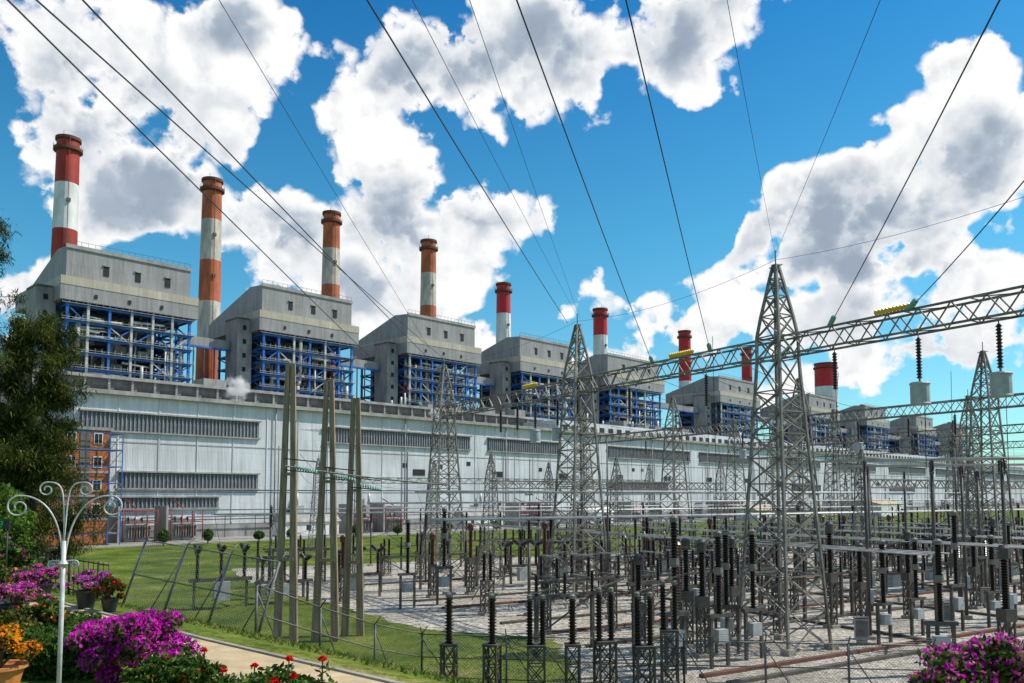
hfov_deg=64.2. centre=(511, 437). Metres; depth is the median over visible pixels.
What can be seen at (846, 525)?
bus bar
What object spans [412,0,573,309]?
overhead wire
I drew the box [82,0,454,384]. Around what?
overhead wire
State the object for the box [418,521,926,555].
bus bar
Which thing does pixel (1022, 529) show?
bus support
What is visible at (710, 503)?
power transformer
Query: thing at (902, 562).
insulator post
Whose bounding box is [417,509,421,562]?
bus support
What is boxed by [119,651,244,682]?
rose bush
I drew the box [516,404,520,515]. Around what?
suspension insulator
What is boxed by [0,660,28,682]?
flower pot
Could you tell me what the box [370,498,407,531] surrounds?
power transformer
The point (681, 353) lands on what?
yellow insulator
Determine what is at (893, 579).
circuit breaker
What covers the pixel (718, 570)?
circuit breaker
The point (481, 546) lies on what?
insulator post
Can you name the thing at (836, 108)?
overhead wire
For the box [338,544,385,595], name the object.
circuit breaker
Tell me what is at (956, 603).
circuit breaker
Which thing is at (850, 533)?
circuit breaker
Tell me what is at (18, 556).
garden shrub
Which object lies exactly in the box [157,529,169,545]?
round shrub
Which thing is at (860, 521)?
bus bar
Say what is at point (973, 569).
current transformer
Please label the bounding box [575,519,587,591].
circuit breaker
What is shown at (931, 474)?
bus support pole
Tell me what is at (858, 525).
bus bar
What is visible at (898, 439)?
gantry beam
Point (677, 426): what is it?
overhead wire
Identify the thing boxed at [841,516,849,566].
current transformer
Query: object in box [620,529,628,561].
insulator post
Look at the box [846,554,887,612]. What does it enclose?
disconnect switch
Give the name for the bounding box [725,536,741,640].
current transformer
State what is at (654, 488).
gantry beam
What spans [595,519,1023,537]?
bus bar
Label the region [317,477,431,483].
gantry beam
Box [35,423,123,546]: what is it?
brick building
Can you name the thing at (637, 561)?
current transformer
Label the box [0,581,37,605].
potted flowers
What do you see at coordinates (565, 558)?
disconnect switch
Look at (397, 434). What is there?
overhead wire
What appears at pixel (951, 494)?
floodlight mast
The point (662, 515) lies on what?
bus bar
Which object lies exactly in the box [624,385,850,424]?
overhead wire
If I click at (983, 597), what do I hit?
control cabinet
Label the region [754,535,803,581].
disconnect switch
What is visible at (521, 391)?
gantry beam
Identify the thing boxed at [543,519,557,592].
circuit breaker
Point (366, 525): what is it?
power transformer
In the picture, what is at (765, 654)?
chain link fence
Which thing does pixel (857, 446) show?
line trap
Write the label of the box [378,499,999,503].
bus bar
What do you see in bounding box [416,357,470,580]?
lattice tower
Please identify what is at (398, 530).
round shrub
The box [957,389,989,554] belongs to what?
lattice tower
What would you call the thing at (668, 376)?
gantry beam
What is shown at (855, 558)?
insulator post
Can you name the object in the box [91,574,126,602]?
potted flowers
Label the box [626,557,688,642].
disconnect switch
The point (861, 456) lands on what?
lattice tower
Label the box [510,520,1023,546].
bus bar
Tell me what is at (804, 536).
bus bar
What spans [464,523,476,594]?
current transformer
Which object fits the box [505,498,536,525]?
power transformer
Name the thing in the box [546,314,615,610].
lattice tower
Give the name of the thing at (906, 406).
gantry beam
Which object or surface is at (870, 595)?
bus support pole
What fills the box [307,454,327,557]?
lattice tower
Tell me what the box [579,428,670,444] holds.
gantry beam
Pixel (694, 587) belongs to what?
circuit breaker
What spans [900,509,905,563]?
current transformer
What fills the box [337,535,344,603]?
current transformer
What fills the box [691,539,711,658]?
current transformer
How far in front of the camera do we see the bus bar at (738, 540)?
58.95 m
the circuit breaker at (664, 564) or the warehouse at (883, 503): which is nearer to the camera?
the circuit breaker at (664, 564)
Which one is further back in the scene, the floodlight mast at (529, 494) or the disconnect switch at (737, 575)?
the floodlight mast at (529, 494)
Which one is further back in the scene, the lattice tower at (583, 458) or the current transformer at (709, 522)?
the lattice tower at (583, 458)
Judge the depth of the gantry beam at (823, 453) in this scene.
178.27 m
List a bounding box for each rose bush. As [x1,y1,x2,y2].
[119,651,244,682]
[218,664,337,682]
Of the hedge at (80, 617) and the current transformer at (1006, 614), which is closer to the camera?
the hedge at (80, 617)
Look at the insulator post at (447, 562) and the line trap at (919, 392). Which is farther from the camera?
the insulator post at (447, 562)
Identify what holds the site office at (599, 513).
on the plant apron
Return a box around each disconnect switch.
[252,539,308,596]
[263,533,329,586]
[297,539,328,574]
[375,542,425,591]
[397,537,435,569]
[426,540,468,587]
[457,530,492,566]
[474,545,515,585]
[491,529,519,560]
[502,524,549,574]
[530,547,628,638]
[532,571,596,654]
[543,535,615,602]
[554,518,603,567]
[561,539,599,576]
[611,530,632,555]
[620,531,670,596]
[621,536,656,574]
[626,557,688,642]
[640,523,666,553]
[640,544,714,628]
[665,526,704,561]
[678,521,695,550]
[682,530,741,589]
[707,527,743,561]
[707,543,783,621]
[734,554,783,629]
[749,517,781,557]
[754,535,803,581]
[781,521,813,556]
[781,547,849,612]
[798,555,846,618]
[808,527,859,581]
[831,520,855,554]
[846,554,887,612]
[857,525,902,576]
[872,516,895,552]
[878,527,897,548]
[891,515,922,549]
[901,525,943,562]
[908,557,943,596]
[936,522,977,569]
[957,540,988,596]
[986,521,1021,561]
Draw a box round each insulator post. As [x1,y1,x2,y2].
[343,530,355,572]
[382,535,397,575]
[410,529,424,574]
[434,523,448,572]
[439,592,458,677]
[472,547,495,615]
[474,522,486,570]
[482,593,501,682]
[518,529,526,563]
[526,586,564,682]
[564,593,580,682]
[593,578,631,682]
[596,527,601,563]
[596,533,614,603]
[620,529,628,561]
[632,583,674,682]
[643,532,660,599]
[648,524,655,560]
[658,573,697,682]
[704,541,715,595]
[745,546,755,591]
[825,533,838,584]
[849,532,863,581]
[875,544,887,578]
[900,534,905,570]
[994,528,997,570]
[1011,533,1015,560]
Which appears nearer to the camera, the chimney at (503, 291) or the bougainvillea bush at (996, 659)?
the bougainvillea bush at (996, 659)
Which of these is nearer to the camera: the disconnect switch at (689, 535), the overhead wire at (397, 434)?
the overhead wire at (397, 434)
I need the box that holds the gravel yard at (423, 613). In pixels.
[232,544,1023,682]
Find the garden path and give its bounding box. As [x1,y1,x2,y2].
[0,598,403,682]
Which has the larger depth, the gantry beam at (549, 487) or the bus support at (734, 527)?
the bus support at (734, 527)
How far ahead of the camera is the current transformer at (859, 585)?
57.05 m
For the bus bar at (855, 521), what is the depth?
99.44 m
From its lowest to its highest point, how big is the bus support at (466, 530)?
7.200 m
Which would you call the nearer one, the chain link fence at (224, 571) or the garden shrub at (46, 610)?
the garden shrub at (46, 610)
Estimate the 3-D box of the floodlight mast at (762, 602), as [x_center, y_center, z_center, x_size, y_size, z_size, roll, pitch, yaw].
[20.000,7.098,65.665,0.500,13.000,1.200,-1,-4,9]
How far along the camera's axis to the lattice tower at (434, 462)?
125.51 m
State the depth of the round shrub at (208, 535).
148.63 m
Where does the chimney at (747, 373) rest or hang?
on the ground at (122, 561)
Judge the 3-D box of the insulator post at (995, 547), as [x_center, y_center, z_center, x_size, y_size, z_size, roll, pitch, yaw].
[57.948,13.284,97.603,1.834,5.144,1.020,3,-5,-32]
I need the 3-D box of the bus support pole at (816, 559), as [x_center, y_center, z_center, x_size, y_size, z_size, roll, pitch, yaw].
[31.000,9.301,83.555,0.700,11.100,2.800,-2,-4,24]
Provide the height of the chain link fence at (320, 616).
6.128 m
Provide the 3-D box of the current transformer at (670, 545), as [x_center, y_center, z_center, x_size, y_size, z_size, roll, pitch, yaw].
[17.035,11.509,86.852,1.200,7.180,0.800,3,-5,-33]
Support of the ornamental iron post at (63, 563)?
on the ground at (122, 561)
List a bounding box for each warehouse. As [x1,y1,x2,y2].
[737,505,781,520]
[843,499,903,515]
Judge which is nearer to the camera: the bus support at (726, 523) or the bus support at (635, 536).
the bus support at (635, 536)
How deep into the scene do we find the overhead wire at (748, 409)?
67.32 m
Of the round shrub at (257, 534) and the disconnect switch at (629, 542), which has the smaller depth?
the disconnect switch at (629, 542)
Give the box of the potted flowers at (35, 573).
[11,562,68,583]
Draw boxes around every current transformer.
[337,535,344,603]
[426,533,438,597]
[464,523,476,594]
[539,522,548,588]
[576,521,585,586]
[602,513,609,576]
[629,554,648,655]
[640,520,648,579]
[665,541,687,665]
[667,512,673,577]
[680,538,695,647]
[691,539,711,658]
[706,518,711,575]
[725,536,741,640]
[761,512,768,567]
[770,536,785,634]
[821,516,826,553]
[823,521,840,628]
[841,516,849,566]
[853,543,866,623]
[886,515,893,564]
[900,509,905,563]
[901,530,914,618]
[935,508,942,560]
[968,527,983,609]
[988,517,1002,605]
[993,545,1016,644]
[1015,517,1020,554]
[1019,535,1023,603]
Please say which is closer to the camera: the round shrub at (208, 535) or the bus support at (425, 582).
the bus support at (425, 582)
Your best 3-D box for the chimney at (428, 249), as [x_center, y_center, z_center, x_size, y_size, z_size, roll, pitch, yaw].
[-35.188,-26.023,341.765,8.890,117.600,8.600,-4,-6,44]
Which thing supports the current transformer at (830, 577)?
on the gravel yard at (423, 613)
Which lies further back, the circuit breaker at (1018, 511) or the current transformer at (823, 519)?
the circuit breaker at (1018, 511)
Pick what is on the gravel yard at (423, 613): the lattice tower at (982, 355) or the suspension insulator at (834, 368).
the lattice tower at (982, 355)
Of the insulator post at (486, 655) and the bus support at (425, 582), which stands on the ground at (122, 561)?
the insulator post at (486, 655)
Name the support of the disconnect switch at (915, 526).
on the gravel yard at (423, 613)
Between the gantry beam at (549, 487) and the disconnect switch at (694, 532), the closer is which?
the gantry beam at (549, 487)
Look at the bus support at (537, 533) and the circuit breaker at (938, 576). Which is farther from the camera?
the bus support at (537, 533)
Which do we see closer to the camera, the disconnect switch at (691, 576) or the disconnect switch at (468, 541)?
the disconnect switch at (691, 576)
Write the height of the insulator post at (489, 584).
5.144 m
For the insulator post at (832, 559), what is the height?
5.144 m
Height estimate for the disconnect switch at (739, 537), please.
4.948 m
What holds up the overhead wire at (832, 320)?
attached to the gantry beam at (931, 310)
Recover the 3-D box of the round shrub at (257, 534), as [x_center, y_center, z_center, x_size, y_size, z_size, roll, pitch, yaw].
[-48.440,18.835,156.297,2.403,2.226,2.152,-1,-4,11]
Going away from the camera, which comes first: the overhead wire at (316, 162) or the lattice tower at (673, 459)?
the overhead wire at (316, 162)
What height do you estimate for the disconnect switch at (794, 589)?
4.948 m
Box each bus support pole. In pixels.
[813,474,819,583]
[862,461,875,640]
[866,466,875,615]
[902,471,908,592]
[928,460,939,642]
[958,465,972,619]
[974,470,983,596]
[997,459,1013,643]
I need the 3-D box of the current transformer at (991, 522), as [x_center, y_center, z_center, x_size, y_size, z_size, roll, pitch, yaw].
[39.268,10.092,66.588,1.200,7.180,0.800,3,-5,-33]
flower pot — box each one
[0,602,27,611]
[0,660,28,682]
[34,582,54,601]
[74,589,96,608]
[100,597,119,612]
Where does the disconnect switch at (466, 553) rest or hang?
on the gravel yard at (423, 613)
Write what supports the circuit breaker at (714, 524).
on the gravel yard at (423, 613)
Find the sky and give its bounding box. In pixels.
[0,0,1023,463]
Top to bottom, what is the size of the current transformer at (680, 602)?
6.506 m
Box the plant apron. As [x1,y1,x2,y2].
[107,506,1015,543]
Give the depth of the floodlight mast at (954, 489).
95.83 m
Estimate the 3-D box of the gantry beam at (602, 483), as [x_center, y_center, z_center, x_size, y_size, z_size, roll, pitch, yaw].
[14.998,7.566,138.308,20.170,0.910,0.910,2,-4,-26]
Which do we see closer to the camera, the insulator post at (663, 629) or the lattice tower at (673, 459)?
the insulator post at (663, 629)
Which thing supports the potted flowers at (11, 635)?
on the flower pot at (11, 671)
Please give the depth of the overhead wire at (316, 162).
25.21 m
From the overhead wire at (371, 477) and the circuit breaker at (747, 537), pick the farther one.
the circuit breaker at (747, 537)
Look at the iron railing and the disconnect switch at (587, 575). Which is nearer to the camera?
the iron railing
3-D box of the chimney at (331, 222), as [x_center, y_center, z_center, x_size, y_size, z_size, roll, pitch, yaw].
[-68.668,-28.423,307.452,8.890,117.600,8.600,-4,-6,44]
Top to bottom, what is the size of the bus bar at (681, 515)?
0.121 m
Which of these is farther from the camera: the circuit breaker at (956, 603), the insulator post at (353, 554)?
the insulator post at (353, 554)
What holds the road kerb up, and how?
on the service road
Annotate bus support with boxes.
[265,505,273,594]
[367,509,373,565]
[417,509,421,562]
[422,513,427,584]
[462,512,468,580]
[497,512,501,579]
[524,520,533,615]
[536,513,537,555]
[537,503,539,573]
[632,518,638,579]
[642,502,643,540]
[677,517,683,568]
[724,516,729,598]
[732,509,735,564]
[762,515,770,594]
[797,505,801,587]
[836,514,845,588]
[891,507,893,538]
[895,504,904,581]
[915,507,919,549]
[940,506,943,551]
[946,512,953,577]
[997,503,1000,540]
[1020,517,1023,534]
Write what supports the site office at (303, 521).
on the plant apron
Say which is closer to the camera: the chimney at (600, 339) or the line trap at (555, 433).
the line trap at (555, 433)
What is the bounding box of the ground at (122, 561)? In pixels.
[20,507,1023,682]
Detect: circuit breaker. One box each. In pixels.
[188,543,251,609]
[254,553,312,604]
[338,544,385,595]
[398,518,417,608]
[435,507,453,604]
[497,539,542,587]
[542,538,585,575]
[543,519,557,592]
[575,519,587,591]
[606,518,616,588]
[642,514,652,588]
[650,538,678,569]
[664,515,688,676]
[665,553,722,603]
[706,531,731,668]
[710,513,716,581]
[712,529,740,653]
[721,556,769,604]
[741,529,765,660]
[742,515,749,581]
[757,536,772,562]
[768,521,775,578]
[793,504,804,575]
[837,528,861,560]
[851,504,854,558]
[871,516,878,565]
[873,540,893,643]
[878,547,922,593]
[907,538,925,635]
[909,512,917,549]
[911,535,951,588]
[915,522,946,551]
[923,539,958,668]
[925,517,932,562]
[946,503,952,563]
[947,510,964,630]
[949,538,988,575]
[984,515,988,553]
[984,535,1001,627]
[1006,521,1017,620]
[1011,542,1021,575]
[1016,502,1022,558]
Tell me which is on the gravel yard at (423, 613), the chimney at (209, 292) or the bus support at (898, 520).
the bus support at (898, 520)
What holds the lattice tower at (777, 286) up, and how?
on the gravel yard at (423, 613)
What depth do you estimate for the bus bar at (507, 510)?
87.43 m
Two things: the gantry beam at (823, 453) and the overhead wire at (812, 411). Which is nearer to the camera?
the overhead wire at (812, 411)
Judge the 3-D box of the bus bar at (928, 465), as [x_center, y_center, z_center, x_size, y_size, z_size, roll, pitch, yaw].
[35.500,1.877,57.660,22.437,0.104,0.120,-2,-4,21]
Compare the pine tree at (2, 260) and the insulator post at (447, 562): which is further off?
the insulator post at (447, 562)
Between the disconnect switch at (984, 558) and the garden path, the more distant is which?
the disconnect switch at (984, 558)
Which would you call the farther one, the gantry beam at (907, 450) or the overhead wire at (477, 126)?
the gantry beam at (907, 450)
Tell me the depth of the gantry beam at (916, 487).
73.48 m
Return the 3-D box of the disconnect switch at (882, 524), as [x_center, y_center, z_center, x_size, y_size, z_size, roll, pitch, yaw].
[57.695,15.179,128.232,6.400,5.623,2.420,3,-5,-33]
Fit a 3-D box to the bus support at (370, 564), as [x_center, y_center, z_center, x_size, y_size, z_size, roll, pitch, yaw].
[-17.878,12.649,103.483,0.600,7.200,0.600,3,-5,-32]
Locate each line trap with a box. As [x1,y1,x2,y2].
[530,403,540,509]
[552,397,562,519]
[739,430,746,496]
[854,423,862,506]
[909,332,931,527]
[988,317,1013,541]
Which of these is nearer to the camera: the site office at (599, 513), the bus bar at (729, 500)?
the bus bar at (729, 500)
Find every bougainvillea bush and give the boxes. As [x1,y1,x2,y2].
[64,608,203,682]
[906,632,1023,682]
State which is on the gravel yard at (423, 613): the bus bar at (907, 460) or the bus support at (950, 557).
the bus support at (950, 557)
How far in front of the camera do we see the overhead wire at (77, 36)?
24.89 m
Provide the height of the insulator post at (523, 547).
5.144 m
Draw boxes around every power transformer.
[107,499,157,542]
[154,499,203,540]
[338,499,377,532]
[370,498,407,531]
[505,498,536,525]
[527,498,552,525]
[618,498,640,520]
[708,497,730,517]
[722,498,741,516]
[786,497,797,510]
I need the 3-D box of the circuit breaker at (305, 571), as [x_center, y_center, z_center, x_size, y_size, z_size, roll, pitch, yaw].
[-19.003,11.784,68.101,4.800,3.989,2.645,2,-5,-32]
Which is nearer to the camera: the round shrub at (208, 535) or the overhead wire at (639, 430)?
the overhead wire at (639, 430)
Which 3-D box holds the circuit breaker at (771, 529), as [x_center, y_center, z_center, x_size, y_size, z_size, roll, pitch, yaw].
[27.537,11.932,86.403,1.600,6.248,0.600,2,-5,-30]
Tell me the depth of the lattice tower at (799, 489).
97.62 m
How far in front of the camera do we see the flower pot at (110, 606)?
15.21 m
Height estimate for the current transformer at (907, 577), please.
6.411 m
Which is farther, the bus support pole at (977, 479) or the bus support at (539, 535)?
the bus support at (539, 535)
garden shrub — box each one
[0,483,36,523]
[0,512,36,548]
[0,529,51,583]
[0,564,51,584]
[0,598,71,626]
[6,583,58,607]
[69,614,105,627]
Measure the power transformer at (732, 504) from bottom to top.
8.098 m
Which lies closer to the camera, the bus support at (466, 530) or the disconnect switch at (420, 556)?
the disconnect switch at (420, 556)
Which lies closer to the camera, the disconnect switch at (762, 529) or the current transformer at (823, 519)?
the current transformer at (823, 519)
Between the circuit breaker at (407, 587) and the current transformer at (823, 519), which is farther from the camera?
the current transformer at (823, 519)
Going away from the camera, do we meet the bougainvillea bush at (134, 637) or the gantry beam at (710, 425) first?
the bougainvillea bush at (134, 637)
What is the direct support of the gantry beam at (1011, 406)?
attached to the lattice tower at (982, 355)
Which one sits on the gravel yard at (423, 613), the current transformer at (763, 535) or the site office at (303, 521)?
the current transformer at (763, 535)
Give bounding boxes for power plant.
[0,239,1023,539]
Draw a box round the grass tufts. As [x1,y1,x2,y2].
[51,586,632,682]
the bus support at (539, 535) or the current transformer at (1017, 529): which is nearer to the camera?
the bus support at (539, 535)
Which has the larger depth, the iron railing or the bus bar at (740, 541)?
the bus bar at (740, 541)
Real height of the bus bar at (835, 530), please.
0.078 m
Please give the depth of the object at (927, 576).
79.29 m
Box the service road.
[46,506,1023,547]
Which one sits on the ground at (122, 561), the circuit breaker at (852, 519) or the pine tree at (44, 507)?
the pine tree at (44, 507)
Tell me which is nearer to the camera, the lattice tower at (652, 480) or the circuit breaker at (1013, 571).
the circuit breaker at (1013, 571)
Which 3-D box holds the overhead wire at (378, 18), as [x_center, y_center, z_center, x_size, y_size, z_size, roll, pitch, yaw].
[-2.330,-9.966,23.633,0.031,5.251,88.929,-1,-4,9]
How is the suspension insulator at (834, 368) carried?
hanging from the gantry beam at (931, 310)
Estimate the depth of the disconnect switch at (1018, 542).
105.63 m
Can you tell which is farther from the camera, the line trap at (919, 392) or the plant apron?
the plant apron
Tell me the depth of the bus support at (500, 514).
87.09 m
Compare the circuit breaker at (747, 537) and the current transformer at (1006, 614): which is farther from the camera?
the circuit breaker at (747, 537)
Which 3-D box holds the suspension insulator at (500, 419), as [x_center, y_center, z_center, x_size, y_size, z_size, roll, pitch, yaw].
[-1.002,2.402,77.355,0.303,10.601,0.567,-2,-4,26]
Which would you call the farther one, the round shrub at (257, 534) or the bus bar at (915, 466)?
the round shrub at (257, 534)
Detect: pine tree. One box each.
[0,217,39,538]
[0,306,116,567]
[0,419,81,564]
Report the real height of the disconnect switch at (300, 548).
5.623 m
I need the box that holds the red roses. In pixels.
[196,647,335,682]
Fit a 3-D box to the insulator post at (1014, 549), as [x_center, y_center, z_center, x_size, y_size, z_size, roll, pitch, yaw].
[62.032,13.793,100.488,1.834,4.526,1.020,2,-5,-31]
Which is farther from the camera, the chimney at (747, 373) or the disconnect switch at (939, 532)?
the chimney at (747, 373)
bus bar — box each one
[170,504,745,510]
[172,504,758,510]
[174,504,795,510]
[212,505,910,514]
[213,489,876,491]
[215,506,850,514]
[218,506,919,514]
[367,499,919,503]
[372,499,937,503]
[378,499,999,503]
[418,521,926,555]
[427,521,934,554]
[429,491,1023,492]
[429,509,984,519]
[437,509,1001,520]
[444,509,1023,520]
[452,522,949,553]
[498,520,1023,548]
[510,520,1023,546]
[520,520,1023,545]
[576,519,1023,539]
[588,519,1023,538]
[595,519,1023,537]
[639,517,1023,531]
[644,517,1015,530]
[649,518,1023,532]
[692,516,1023,527]
[700,516,1023,526]
[710,516,1000,525]
[814,459,1023,462]
[821,459,1007,461]
[828,457,1023,460]
[831,465,1023,467]
[837,465,996,466]
[843,463,1023,466]
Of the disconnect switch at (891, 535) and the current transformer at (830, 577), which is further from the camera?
the disconnect switch at (891, 535)
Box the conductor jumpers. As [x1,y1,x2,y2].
[213,336,1023,572]
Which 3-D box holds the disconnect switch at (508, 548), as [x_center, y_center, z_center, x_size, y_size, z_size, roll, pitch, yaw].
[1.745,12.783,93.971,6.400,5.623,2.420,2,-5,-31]
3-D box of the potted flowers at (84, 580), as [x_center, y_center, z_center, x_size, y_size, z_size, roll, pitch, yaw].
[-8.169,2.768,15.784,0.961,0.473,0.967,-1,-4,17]
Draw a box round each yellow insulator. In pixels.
[522,382,537,388]
[669,349,693,357]
[874,302,908,314]
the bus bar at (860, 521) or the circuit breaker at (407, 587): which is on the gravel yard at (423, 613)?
the circuit breaker at (407, 587)
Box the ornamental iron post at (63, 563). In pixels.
[7,482,122,682]
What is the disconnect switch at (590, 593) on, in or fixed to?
on the gravel yard at (423, 613)
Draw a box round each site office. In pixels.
[272,514,340,535]
[452,508,504,528]
[576,507,613,522]
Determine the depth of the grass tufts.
15.08 m
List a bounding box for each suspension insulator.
[499,410,503,508]
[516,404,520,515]
[627,384,633,513]
[704,370,711,516]
[832,347,842,535]
[907,416,912,507]
[953,412,959,509]
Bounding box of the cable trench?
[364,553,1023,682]
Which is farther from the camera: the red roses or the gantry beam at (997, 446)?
the gantry beam at (997, 446)
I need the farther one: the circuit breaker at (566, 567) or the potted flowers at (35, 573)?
the circuit breaker at (566, 567)
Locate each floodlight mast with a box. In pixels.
[525,459,534,574]
[605,440,609,618]
[757,445,765,606]
[769,458,776,578]
[948,448,964,556]
[954,468,958,509]
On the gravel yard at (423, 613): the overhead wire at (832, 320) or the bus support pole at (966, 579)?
the bus support pole at (966, 579)
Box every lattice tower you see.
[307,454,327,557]
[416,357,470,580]
[424,461,441,552]
[475,454,505,590]
[540,459,557,550]
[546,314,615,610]
[567,410,598,546]
[609,453,629,579]
[641,464,658,545]
[656,391,696,556]
[712,460,735,574]
[722,420,749,543]
[731,250,838,656]
[763,437,781,526]
[781,374,825,569]
[820,406,850,541]
[842,424,863,534]
[847,445,880,599]
[943,416,970,530]
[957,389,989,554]
[960,454,988,586]
[961,342,1023,589]
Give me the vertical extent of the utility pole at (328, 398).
16.500 m
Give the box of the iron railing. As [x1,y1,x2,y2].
[35,552,108,598]
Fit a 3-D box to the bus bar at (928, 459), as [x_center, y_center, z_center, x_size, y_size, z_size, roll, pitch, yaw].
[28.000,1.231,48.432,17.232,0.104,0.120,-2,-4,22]
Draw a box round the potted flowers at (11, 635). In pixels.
[0,622,44,667]
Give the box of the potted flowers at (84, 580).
[54,569,113,590]
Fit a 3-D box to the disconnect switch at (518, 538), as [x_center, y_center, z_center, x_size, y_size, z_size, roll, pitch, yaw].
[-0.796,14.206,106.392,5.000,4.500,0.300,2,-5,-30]
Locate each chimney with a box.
[50,134,82,258]
[195,176,224,379]
[321,210,341,395]
[419,235,437,317]
[495,282,511,342]
[592,305,608,354]
[677,329,691,426]
[740,348,752,434]
[813,360,837,435]
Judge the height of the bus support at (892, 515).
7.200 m
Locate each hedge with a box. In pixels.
[0,610,102,626]
[0,622,125,680]
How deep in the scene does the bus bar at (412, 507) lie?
107.10 m
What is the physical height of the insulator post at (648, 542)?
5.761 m
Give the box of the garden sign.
[0,520,10,577]
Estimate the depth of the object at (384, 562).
90.61 m
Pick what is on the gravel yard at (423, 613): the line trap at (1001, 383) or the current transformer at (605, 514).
the current transformer at (605, 514)
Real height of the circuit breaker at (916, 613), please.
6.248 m
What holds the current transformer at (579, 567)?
on the gravel yard at (423, 613)
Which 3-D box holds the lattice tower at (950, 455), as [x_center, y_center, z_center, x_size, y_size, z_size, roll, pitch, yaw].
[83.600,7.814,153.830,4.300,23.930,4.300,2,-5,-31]
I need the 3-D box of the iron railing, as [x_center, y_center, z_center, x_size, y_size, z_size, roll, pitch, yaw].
[-12.308,3.554,21.608,7.005,1.080,0.055,-3,-5,39]
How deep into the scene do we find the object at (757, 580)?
65.66 m
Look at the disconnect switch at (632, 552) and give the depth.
90.92 m
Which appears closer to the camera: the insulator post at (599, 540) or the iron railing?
the iron railing
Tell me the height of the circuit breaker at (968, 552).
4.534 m
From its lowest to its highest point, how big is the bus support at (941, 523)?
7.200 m
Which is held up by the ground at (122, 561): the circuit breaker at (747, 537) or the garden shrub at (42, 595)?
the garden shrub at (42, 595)
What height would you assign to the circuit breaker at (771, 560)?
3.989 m
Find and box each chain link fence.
[122,531,286,631]
[254,575,427,671]
[420,626,1023,682]
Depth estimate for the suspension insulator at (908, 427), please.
86.02 m
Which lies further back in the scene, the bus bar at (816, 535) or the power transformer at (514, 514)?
the power transformer at (514, 514)
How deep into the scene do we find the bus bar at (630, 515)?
66.44 m
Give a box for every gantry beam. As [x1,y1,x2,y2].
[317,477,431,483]
[435,478,548,484]
[439,379,582,417]
[490,480,618,488]
[548,479,650,484]
[572,338,783,392]
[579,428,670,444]
[617,482,722,489]
[670,416,798,436]
[733,437,831,449]
[770,285,1023,358]
[771,450,852,458]
[797,397,987,425]
[832,427,968,443]
[852,444,955,454]
[858,479,974,488]
[953,441,1023,450]
[967,423,1023,435]
[967,480,1023,488]
[981,393,1023,409]
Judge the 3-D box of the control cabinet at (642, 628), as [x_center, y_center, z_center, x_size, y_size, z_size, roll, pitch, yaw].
[8.000,11.817,51.301,0.900,1.580,0.600,0,-4,1]
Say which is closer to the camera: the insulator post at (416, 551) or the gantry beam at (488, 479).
the insulator post at (416, 551)
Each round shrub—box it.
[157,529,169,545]
[202,528,213,543]
[253,530,264,540]
[352,524,355,536]
[393,525,402,535]
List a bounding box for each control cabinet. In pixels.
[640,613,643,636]
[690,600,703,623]
[853,616,869,643]
[942,602,954,625]
[981,587,993,607]
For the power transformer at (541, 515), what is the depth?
237.42 m
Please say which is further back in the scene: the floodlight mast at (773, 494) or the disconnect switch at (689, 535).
the disconnect switch at (689, 535)
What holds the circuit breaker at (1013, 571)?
on the gravel yard at (423, 613)
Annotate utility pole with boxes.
[273,363,317,642]
[311,380,355,641]
[341,398,380,635]
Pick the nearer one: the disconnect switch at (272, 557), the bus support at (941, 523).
the disconnect switch at (272, 557)
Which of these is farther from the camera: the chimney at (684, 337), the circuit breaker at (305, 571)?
the chimney at (684, 337)
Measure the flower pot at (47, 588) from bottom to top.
0.380 m
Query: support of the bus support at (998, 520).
on the gravel yard at (423, 613)
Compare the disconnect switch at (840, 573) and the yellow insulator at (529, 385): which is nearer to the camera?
the disconnect switch at (840, 573)
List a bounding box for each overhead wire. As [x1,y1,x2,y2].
[7,0,421,405]
[36,0,444,359]
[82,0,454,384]
[219,0,462,401]
[285,465,448,485]
[305,417,451,434]
[310,416,462,434]
[315,418,467,434]
[366,0,567,322]
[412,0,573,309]
[469,0,578,314]
[487,409,716,436]
[516,0,653,362]
[525,405,750,433]
[561,398,791,430]
[582,260,774,320]
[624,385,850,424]
[625,0,711,352]
[657,378,883,421]
[699,372,916,418]
[727,0,774,250]
[748,366,951,414]
[775,1,879,253]
[777,197,1022,259]
[827,0,1000,325]
[906,180,1023,311]
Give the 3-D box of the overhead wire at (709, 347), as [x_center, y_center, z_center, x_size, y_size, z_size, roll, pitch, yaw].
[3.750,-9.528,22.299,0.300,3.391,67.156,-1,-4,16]
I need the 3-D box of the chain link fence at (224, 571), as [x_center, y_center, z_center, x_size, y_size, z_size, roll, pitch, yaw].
[-13.328,6.237,34.715,9.207,4.215,1.590,-3,-5,33]
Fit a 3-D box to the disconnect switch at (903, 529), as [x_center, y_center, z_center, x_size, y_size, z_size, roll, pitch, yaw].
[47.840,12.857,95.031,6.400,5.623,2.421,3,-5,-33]
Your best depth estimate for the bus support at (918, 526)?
126.23 m
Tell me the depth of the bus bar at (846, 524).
91.04 m
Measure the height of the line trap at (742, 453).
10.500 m
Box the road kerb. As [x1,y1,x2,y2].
[87,506,1021,548]
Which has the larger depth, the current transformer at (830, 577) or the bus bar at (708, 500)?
the bus bar at (708, 500)
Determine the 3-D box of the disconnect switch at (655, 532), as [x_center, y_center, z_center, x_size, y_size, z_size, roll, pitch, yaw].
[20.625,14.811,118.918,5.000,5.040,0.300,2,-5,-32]

